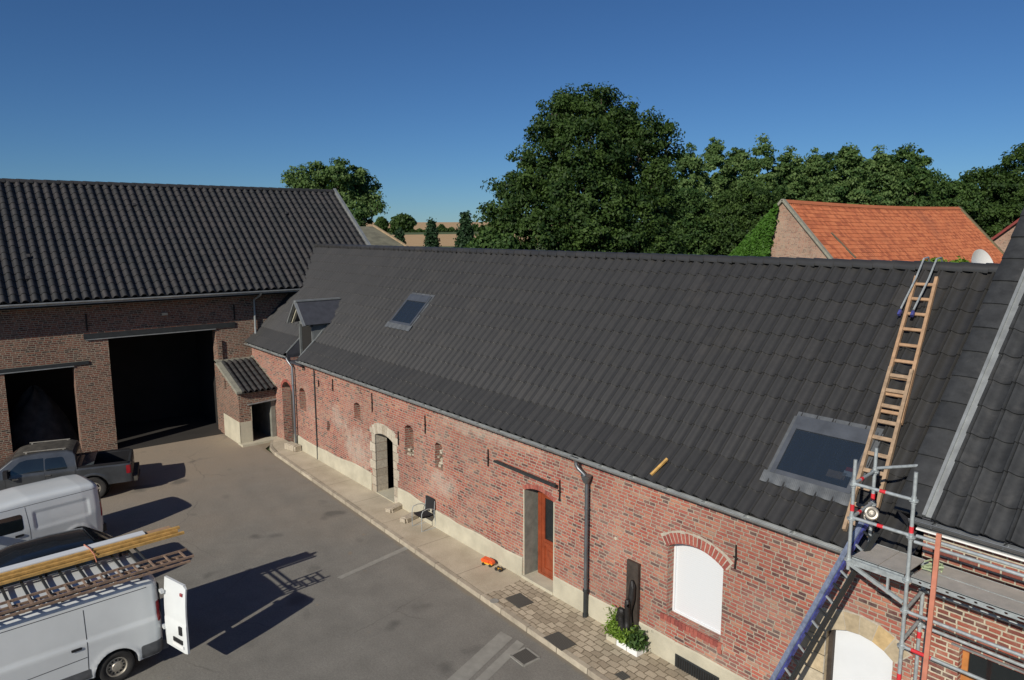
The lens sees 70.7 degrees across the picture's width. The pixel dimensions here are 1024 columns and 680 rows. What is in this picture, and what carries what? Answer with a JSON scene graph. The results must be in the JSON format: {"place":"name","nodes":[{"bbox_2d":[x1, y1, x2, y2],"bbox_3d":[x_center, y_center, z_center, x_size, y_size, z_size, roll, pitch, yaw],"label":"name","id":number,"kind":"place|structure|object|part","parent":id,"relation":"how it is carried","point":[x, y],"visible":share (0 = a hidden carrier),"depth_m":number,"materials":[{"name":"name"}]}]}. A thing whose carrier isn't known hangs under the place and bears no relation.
{"place":"outdoors","nodes":[
{"label":"outdoors","id":0,"kind":"place"},
{"bbox_2d":[89,428,593,679],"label":"courtyard","id":1,"kind":"structure","parent":0,"point":[274,545],"depth_m":18.50,"materials":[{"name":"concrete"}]},
{"bbox_2d":[0,474,106,548],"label":"van","id":2,"kind":"object","parent":1,"relation":"on","point":[47,507],"visible":0.8,"depth_m":20.19,"materials":[{"name":"metal"}]},
{"bbox_3d":[-13.501,4.973,19.232,0.089,0.430,0.800,7,11,39],"label":"window","id":3,"kind":"part","parent":2,"relation":"part of","materials":[{"name":"black glass"}]},
{"bbox_2d":[0,527,128,587],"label":"dark car","id":4,"kind":"object","parent":1,"relation":"on","point":[34,548],"visible":0.31,"depth_m":17.56,"materials":[{"name":"metal"}]},
{"bbox_3d":[-10.888,5.411,17.090,2.330,0.390,0.149,-9,12,-44],"label":"window","id":5,"kind":"part","parent":4,"relation":"part of","materials":[{"name":"black glass"}]},
{"bbox_3d":[-10.496,5.065,18.572,0.360,0.285,1.200,-9,12,-44],"label":"rear window","id":6,"kind":"part","parent":4,"relation":"part of","materials":[{"name":"black glass"}]},
{"bbox_2d":[0,438,139,497],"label":"pickup truck","id":7,"kind":"object","parent":1,"relation":"on","point":[104,470],"visible":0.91,"depth_m":24.25,"materials":[{"name":"grey painted metal"},{"name":"glass"},{"name":"rubber"}]},
{"bbox_3d":[-15.624,4.124,23.687,1.744,0.420,0.130,-4,10,-25],"label":"window","id":8,"kind":"part","parent":7,"relation":"part of","materials":[{"name":"blue glass"}]},
{"bbox_3d":[-14.972,3.919,24.917,0.028,0.350,1.200,-4,10,-25],"label":"rear window","id":9,"kind":"part","parent":7,"relation":"part of","materials":[{"name":"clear glass"}]},
{"bbox_2d":[0,548,189,679],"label":"delivery van","id":10,"kind":"object","parent":1,"relation":"on","point":[111,632],"visible":0.92,"depth_m":14.31,"materials":[{"name":"metal"}]},
{"bbox_2d":[0,532,177,581],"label":"timber plank","id":11,"kind":"object","parent":10,"relation":"on","point":[79,559],"visible":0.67,"depth_m":15.10,"materials":[{"name":"yellow wood"}]},
{"bbox_3d":[-9.425,4.597,15.197,4.328,0.070,0.483,-7,11,-38],"label":"timber plank","id":12,"kind":"object","parent":11,"relation":"on","visible":0},
{"bbox_2d":[144,526,170,533],"bbox_3d":[-9.555,4.556,14.998,4.680,0.030,0.200,-8,12,-42],"label":"timber plank","id":13,"kind":"object","parent":12,"relation":"on","point":[158,529],"visible":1,"depth_m":16.44,"materials":[{"name":"beige wood"}]},
{"bbox_2d":[0,531,144,572],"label":"white board","id":14,"kind":"object","parent":13,"relation":"on","point":[64,553],"visible":1,"depth_m":15.19,"materials":[{"name":"plastic"}]},
{"bbox_2d":[0,531,183,585],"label":"timber plank","id":15,"kind":"object","parent":10,"relation":"on","point":[86,559],"visible":1,"depth_m":15.15,"materials":[{"name":"yellow wood"}]},
{"bbox_2d":[0,529,177,580],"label":"timber plank","id":16,"kind":"object","parent":15,"relation":"on","point":[83,556],"visible":1,"depth_m":15.19,"materials":[{"name":"yellow wood"}]},
{"bbox_2d":[0,526,179,576],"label":"timber plank","id":17,"kind":"object","parent":16,"relation":"on","point":[82,553],"visible":1,"depth_m":15.25,"materials":[{"name":"yellow wood"}]},
{"bbox_2d":[0,555,190,619],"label":"wooden ladder","id":18,"kind":"object","parent":10,"relation":"on","point":[60,599],"visible":0.98,"depth_m":14.12,"materials":[{"name":"brown wood"}]},
{"bbox_2d":[0,548,193,614],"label":"wooden ladder","id":19,"kind":"object","parent":18,"relation":"on","point":[31,603],"visible":1,"depth_m":14.26,"materials":[{"name":"brown wood"}]},
{"bbox_3d":[-6.928,5.648,14.842,0.898,1.410,0.192,6,11,35],"label":"open rear door","id":20,"kind":"part","parent":10,"relation":"part of","materials":[{"name":"white metal"}]},
{"bbox_2d":[214,355,279,446],"bbox_3d":[-11.653,2.655,31.764,1.701,3.460,3.040,-7,11,-38],"label":"porch","id":21,"kind":"object","parent":1,"relation":"on","point":[247,387],"visible":1,"depth_m":31.34,"materials":[{"name":"brown brick"}]},
{"bbox_2d":[337,547,523,679],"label":"road patch","id":22,"kind":"object","parent":1,"relation":"on","point":[477,661],"visible":1,"depth_m":15.43,"materials":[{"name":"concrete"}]},
{"bbox_2d":[269,440,609,679],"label":"kerb","id":23,"kind":"structure","parent":1,"relation":"on","point":[581,665],"depth_m":18.62,"materials":[{"name":"concrete"}]},
{"bbox_2d":[510,647,540,666],"bbox_3d":[0.275,6.749,15.384,0.510,0.020,0.530,-7,11,-38],"label":"drain cover","id":24,"kind":"object","parent":1,"relation":"on","point":[525,656],"visible":1,"depth_m":15.37,"materials":[{"name":"concrete"}]},
{"bbox_2d":[769,506,879,679],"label":"ladder hoist","id":25,"kind":"object","parent":1,"relation":"on","point":[836,571],"visible":0.98,"depth_m":11.25,"materials":[{"name":"metal"}]},
{"bbox_2d":[273,438,697,679],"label":"pavement","id":26,"kind":"structure","parent":0,"point":[546,613],"depth_m":18.13,"materials":[{"name":"beige stone"}]},
{"bbox_2d":[284,441,300,451],"bbox_3d":[-8.997,4.382,29.616,0.868,0.275,0.378,8,12,42],"label":"stone block","id":27,"kind":"object","parent":26,"relation":"on","point":[293,446],"depth_m":29.43,"materials":[{"name":"stone"}]},
{"bbox_2d":[385,502,401,512],"bbox_3d":[-3.743,5.381,23.228,0.276,0.165,0.730,6,10,33],"label":"stone block","id":28,"kind":"object","parent":26,"relation":"on","point":[397,506],"depth_m":23.06,"materials":[{"name":"stone"}]},
{"bbox_2d":[400,512,417,522],"bbox_3d":[-3.179,5.505,22.387,0.297,0.181,0.640,6,11,36],"label":"stone block","id":29,"kind":"object","parent":26,"relation":"on","point":[406,518],"depth_m":22.23,"materials":[{"name":"stone"}]},
{"bbox_2d":[412,495,435,531],"bbox_3d":[-2.650,5.229,21.798,0.554,0.882,0.564,-7,11,-38],"label":"garden chair","id":30,"kind":"object","parent":26,"relation":"on","point":[429,504],"visible":1,"depth_m":21.85,"materials":[{"name":"metal"}]},
{"bbox_2d":[481,556,494,566],"bbox_3d":[-0.637,5.937,19.324,0.380,0.190,0.180,6,10,34],"label":"toy truck","id":31,"kind":"object","parent":26,"relation":"on","point":[489,562],"visible":1,"depth_m":19.27,"materials":[{"name":"plastic"}]},
{"bbox_2d":[490,598,498,602],"bbox_3d":[-0.428,6.318,17.474,0.220,0.013,0.220,-7,11,-38],"label":"round cover","id":32,"kind":"object","parent":26,"relation":"on","point":[494,600],"visible":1,"depth_m":17.48,"materials":[{"name":"metal"}]},
{"bbox_2d":[494,566,503,571],"bbox_3d":[-0.340,6.033,19.015,0.220,0.090,0.124,7,11,39],"label":"toy trailer","id":33,"kind":"object","parent":26,"relation":"on","point":[498,568],"visible":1,"depth_m":19.00,"materials":[{"name":"plastic"}]},
{"bbox_2d":[505,593,533,607],"bbox_3d":[0.178,6.309,17.486,0.441,0.012,0.572,-6,11,-34],"label":"drain cover","id":34,"kind":"object","parent":26,"relation":"on","point":[519,600],"visible":1,"depth_m":17.47,"materials":[{"name":"grey metal"}]},
{"bbox_2d":[544,632,575,650],"bbox_3d":[1.044,6.570,15.753,0.411,0.012,0.631,-6,11,-35],"label":"drain cover","id":35,"kind":"object","parent":26,"relation":"on","point":[560,641],"visible":1,"depth_m":15.72,"materials":[{"name":"grey metal"}]},
{"bbox_2d":[602,604,620,644],"bbox_3d":[2.261,6.145,15.739,0.618,0.858,0.599,4,10,24],"label":"planter","id":36,"kind":"object","parent":26,"relation":"on","point":[612,627],"visible":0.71,"depth_m":15.70,"materials":[{"name":"green plant"}]},
{"bbox_2d":[615,671,629,679],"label":"drain cover","id":37,"kind":"object","parent":26,"relation":"on","point":[621,675],"visible":1,"depth_m":14.52,"materials":[{"name":"grey metal"}]},
{"bbox_2d":[614,625,636,650],"bbox_3d":[2.454,6.329,15.511,0.496,0.560,0.687,-4,9,-21],"label":"planter","id":38,"kind":"object","parent":26,"relation":"on","point":[621,640],"visible":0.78,"depth_m":15.43,"materials":[{"name":"white paint"}]},
{"bbox_2d":[615,559,639,635],"bbox_3d":[2.461,5.664,15.494,0.368,1.850,0.376,-7,11,-38],"label":"wood sculpture","id":39,"kind":"object","parent":26,"relation":"on","point":[627,617],"visible":0.92,"depth_m":15.42,"materials":[{"name":"wood"}]},
{"bbox_2d":[619,625,651,656],"bbox_3d":[2.609,6.326,15.317,0.540,0.625,0.692,-7,11,-38],"label":"planter","id":40,"kind":"object","parent":26,"relation":"on","point":[636,646],"visible":1,"depth_m":15.21,"materials":[{"name":"white paint"}]},
{"bbox_2d":[844,447,1023,679],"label":"scaffold","id":41,"kind":"object","parent":26,"relation":"on","point":[897,565],"visible":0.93,"depth_m":9.96,"materials":[{"name":"metal"}]},
{"bbox_2d":[921,533,941,679],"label":"orange batten","id":42,"kind":"object","parent":41,"relation":"attached to","point":[931,605],"visible":1,"depth_m":9.66,"materials":[{"name":"paint"}]},
{"bbox_2d":[921,559,943,572],"bbox_3d":[5.898,3.182,10.114,0.364,0.088,0.262,-7,11,-38],"label":"rope","id":43,"kind":"object","parent":41,"relation":"on","point":[928,566],"visible":0.67,"depth_m":10.09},
{"bbox_2d":[0,0,1023,221],"label":"sky","id":44,"kind":"structure","parent":0,"point":[431,98],"materials":[{"name":"blue"}]},
{"bbox_2d":[266,221,1012,669],"bbox_3d":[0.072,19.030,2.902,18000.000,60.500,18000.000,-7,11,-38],"label":"ground","id":45,"kind":"structure","parent":0,"point":[418,239],"depth_m":368.08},
{"bbox_2d":[9,385,79,451],"bbox_3d":[-19.920,3.257,30.224,3.000,2.835,3.200,-7,11,-38],"label":"straw heap","id":46,"kind":"object","parent":45,"relation":"on","point":[37,414],"visible":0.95,"depth_m":29.59,"materials":[{"name":"black"}]},
{"bbox_2d":[0,178,370,461],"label":"barn","id":47,"kind":"structure","parent":45,"relation":"on","point":[130,313],"depth_m":31.88,"materials":[{"name":"brown brick"}]},
{"bbox_2d":[280,156,390,225],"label":"broadleaf tree","id":48,"kind":"object","parent":45,"relation":"on","point":[355,186],"visible":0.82,"depth_m":58.31,"materials":[{"name":"green plant"}]},
{"bbox_2d":[374,216,388,230],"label":"round tree","id":49,"kind":"object","parent":45,"relation":"on","point":[381,222],"visible":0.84,"depth_m":183.59,"materials":[{"name":"green plant"}]},
{"bbox_2d":[360,225,407,245],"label":"shed","id":50,"kind":"structure","parent":45,"relation":"on","point":[375,235],"depth_m":51.18,"materials":[{"name":"brick"}]},
{"bbox_2d":[394,227,405,243],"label":"conifer","id":51,"kind":"object","parent":45,"relation":"on","point":[399,234],"visible":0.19,"depth_m":58.44,"materials":[{"name":"green plant"}]},
{"bbox_2d":[388,212,416,234],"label":"round tree","id":52,"kind":"object","parent":45,"relation":"on","point":[403,221],"visible":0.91,"depth_m":184.16,"materials":[{"name":"green plant"}]},
{"bbox_2d":[423,217,441,246],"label":"conifer","id":53,"kind":"object","parent":45,"relation":"on","point":[431,236],"visible":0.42,"depth_m":56.76,"materials":[{"name":"green plant"}]},
{"bbox_2d":[386,223,483,232],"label":"hedge","id":54,"kind":"object","parent":45,"relation":"on","point":[442,228],"visible":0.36,"depth_m":449.40,"materials":[{"name":"green plant"}]},
{"bbox_2d":[453,210,474,247],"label":"conifer","id":55,"kind":"object","parent":45,"relation":"on","point":[465,234],"visible":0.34,"depth_m":49.02,"materials":[{"name":"green plant"}]},
{"bbox_2d":[463,226,526,249],"bbox_3d":[-0.880,-1.578,40.319,3.432,9.585,2.500,1,9,10],"label":"shrub","id":56,"kind":"object","parent":45,"relation":"on","point":[489,238],"visible":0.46,"depth_m":39.00,"materials":[{"name":"green plant"}]},
{"bbox_2d":[471,81,692,253],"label":"broadleaf tree","id":57,"kind":"object","parent":45,"relation":"on","point":[608,206],"visible":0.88,"depth_m":41.01,"materials":[{"name":"green plant"}]},
{"bbox_2d":[244,243,999,679],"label":"farmhouse","id":58,"kind":"object","parent":45,"relation":"on","point":[536,417],"visible":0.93,"depth_m":16.29,"materials":[{"name":"red brick"}]},
{"bbox_2d":[290,388,293,438],"bbox_3d":[-9.205,3.081,30.601,0.194,2.550,1.038,-4,9,-22],"label":"plank door","id":59,"kind":"structure","parent":58,"relation":"in","point":[290,388],"depth_m":30.99,"materials":[{"name":"brown wood"}]},
{"bbox_2d":[538,491,552,579],"bbox_3d":[0.995,4.897,18.206,0.120,2.420,0.990,-7,11,-38],"label":"front door","id":60,"kind":"structure","parent":58,"relation":"in","point":[545,504],"depth_m":18.39,"materials":[{"name":"orange wood"}]},
{"bbox_2d":[650,458,667,475],"bbox_3d":[2.992,2.576,14.669,0.397,0.340,0.059,-3,9,-18],"label":"wood offcut","id":61,"kind":"object","parent":58,"relation":"on","point":[659,466],"visible":1,"depth_m":14.65,"materials":[{"name":"yellow wood"}]},
{"bbox_2d":[672,544,722,634],"bbox_3d":[3.784,4.902,14.460,0.060,1.680,1.320,-7,11,-38],"label":"window","id":62,"kind":"structure","parent":58,"relation":"in","point":[697,577],"depth_m":14.52,"materials":[{"name":"white plastic"}]},
{"bbox_2d":[843,467,852,477],"bbox_3d":[5.781,2.269,12.292,0.147,0.148,0.240,-7,11,-38],"label":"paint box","id":63,"kind":"object","parent":58,"relation":"on","point":[849,471],"visible":0.71,"depth_m":12.31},
{"bbox_2d":[826,630,892,679],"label":"door","id":64,"kind":"structure","parent":58,"relation":"in","point":[851,656],"depth_m":12.04,"materials":[{"name":"white plastic"}]},
{"bbox_2d":[842,366,913,537],"bbox_3d":[6.224,1.804,12.177,0.459,2.395,2.432,7,11,40],"label":"wooden ladder","id":65,"kind":"object","parent":58,"relation":"on","point":[875,422],"visible":0.77,"depth_m":12.24,"materials":[{"name":"brown wood"}]},
{"bbox_2d":[879,257,942,424],"bbox_3d":[7.367,-0.112,13.364,0.533,2.772,3.022,7,11,39],"label":"wooden ladder","id":66,"kind":"object","parent":58,"relation":"attached to","point":[912,313],"visible":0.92,"depth_m":13.33,"materials":[{"name":"beige wood"}]},
{"bbox_2d":[971,249,992,263],"bbox_3d":[9.726,-0.489,14.987,0.602,2.774,0.598,3,9,20],"label":"satellite dish","id":67,"kind":"object","parent":58,"relation":"attached to","point":[980,256],"visible":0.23,"depth_m":14.94,"materials":[{"name":"white paint"}]},
{"bbox_2d":[669,143,718,253],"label":"poplar tree","id":68,"kind":"object","parent":45,"relation":"on","point":[691,163],"visible":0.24,"depth_m":67.57,"materials":[{"name":"green plant"}]},
{"bbox_2d":[660,185,730,254],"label":"broadleaf tree","id":69,"kind":"object","parent":45,"relation":"on","point":[688,226],"visible":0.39,"depth_m":63.82,"materials":[{"name":"green plant"}]},
{"bbox_2d":[696,136,735,248],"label":"poplar tree","id":70,"kind":"object","parent":45,"relation":"on","point":[715,159],"visible":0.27,"depth_m":70.67,"materials":[{"name":"green plant"}]},
{"bbox_2d":[711,147,750,197],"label":"poplar tree","id":71,"kind":"object","parent":45,"relation":"on","point":[740,157],"visible":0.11,"depth_m":73.71,"materials":[{"name":"green plant"}]},
{"bbox_2d":[692,180,782,255],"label":"broadleaf tree","id":72,"kind":"object","parent":45,"relation":"on","point":[751,211],"visible":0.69,"depth_m":60.94,"materials":[{"name":"green plant"}]},
{"bbox_2d":[730,133,788,216],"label":"poplar tree","id":73,"kind":"object","parent":45,"relation":"on","point":[753,166],"visible":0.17,"depth_m":65.88,"materials":[{"name":"green plant"}]},
{"bbox_2d":[769,145,812,200],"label":"poplar tree","id":74,"kind":"object","parent":45,"relation":"on","point":[794,182],"visible":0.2,"depth_m":68.65,"materials":[{"name":"green plant"}]},
{"bbox_2d":[786,147,830,201],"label":"poplar tree","id":75,"kind":"object","parent":45,"relation":"on","point":[814,164],"visible":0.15,"depth_m":71.41,"materials":[{"name":"green plant"}]},
{"bbox_2d":[789,152,863,203],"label":"broadleaf tree","id":76,"kind":"object","parent":45,"relation":"on","point":[827,157],"visible":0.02,"depth_m":84.66,"materials":[{"name":"green plant"}]},
{"bbox_2d":[814,142,883,204],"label":"poplar tree","id":77,"kind":"object","parent":45,"relation":"on","point":[849,160],"visible":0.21,"depth_m":63.11,"materials":[{"name":"green plant"}]},
{"bbox_2d":[844,144,910,205],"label":"poplar tree","id":78,"kind":"object","parent":45,"relation":"on","point":[884,170],"visible":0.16,"depth_m":65.59,"materials":[{"name":"green plant"}]},
{"bbox_2d":[770,199,1003,262],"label":"red roof barn","id":79,"kind":"structure","parent":45,"relation":"on","point":[811,229],"depth_m":52.94,"materials":[{"name":"tile"}]},
{"bbox_2d":[728,203,778,256],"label":"ivy","id":80,"kind":"object","parent":79,"relation":"attached to","point":[757,241],"visible":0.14,"depth_m":49.41,"materials":[{"name":"green plant"}]},
{"bbox_2d":[849,156,955,206],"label":"broadleaf tree","id":81,"kind":"object","parent":45,"relation":"on","point":[939,189],"visible":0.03,"depth_m":82.05,"materials":[{"name":"green plant"}]},
{"bbox_2d":[886,142,942,206],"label":"birch tree","id":82,"kind":"object","parent":45,"relation":"on","point":[915,179],"visible":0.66,"depth_m":67.88,"materials":[{"name":"green plant"}]},
{"bbox_2d":[920,257,946,261],"bbox_3d":[10.534,2.165,18.722,0.974,8.606,1.092,-7,11,-38],"label":"shrub","id":83,"kind":"object","parent":45,"relation":"on","point":[933,259],"visible":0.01,"depth_m":17.93,"materials":[{"name":"green plant"}]},
{"bbox_2d":[928,173,983,217],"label":"broadleaf tree","id":84,"kind":"object","parent":45,"relation":"on","point":[964,197],"visible":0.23,"depth_m":82.64,"materials":[{"name":"green plant"}]},
{"bbox_2d":[947,256,967,262],"bbox_3d":[11.049,2.195,18.401,1.018,8.641,1.182,-7,11,-38],"label":"shrub","id":85,"kind":"object","parent":45,"relation":"on","point":[960,260],"visible":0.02,"depth_m":17.75,"materials":[{"name":"green plant"}]},
{"bbox_2d":[894,208,1023,679],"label":"house","id":86,"kind":"structure","parent":45,"relation":"on","point":[969,461],"depth_m":10.66,"materials":[{"name":"red brick"}]},
{"bbox_2d":[960,650,1023,679],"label":"window","id":87,"kind":"structure","parent":86,"relation":"in","point":[979,666],"depth_m":10.47,"materials":[{"name":"orange wood"}]},
{"bbox_2d":[956,164,1023,236],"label":"broadleaf tree","id":88,"kind":"object","parent":45,"relation":"on","point":[1002,189],"visible":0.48,"depth_m":83.84,"materials":[{"name":"green plant"}]},
{"bbox_2d":[979,143,1023,220],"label":"broadleaf tree","id":89,"kind":"object","parent":45,"relation":"on","point":[1017,154],"visible":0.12,"depth_m":85.97,"materials":[{"name":"green plant"}]},
{"bbox_2d":[991,219,1018,251],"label":"brick outbuilding","id":90,"kind":"structure","parent":45,"relation":"on","point":[1001,239],"depth_m":70.32,"materials":[{"name":"brick"}]},
{"bbox_2d":[825,469,846,480],"bbox_3d":[5.585,2.326,12.427,0.123,0.126,0.320,-7,11,-38],"label":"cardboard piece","id":91,"kind":"object","parent":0,"point":[834,474],"visible":1,"depth_m":12.42,"materials":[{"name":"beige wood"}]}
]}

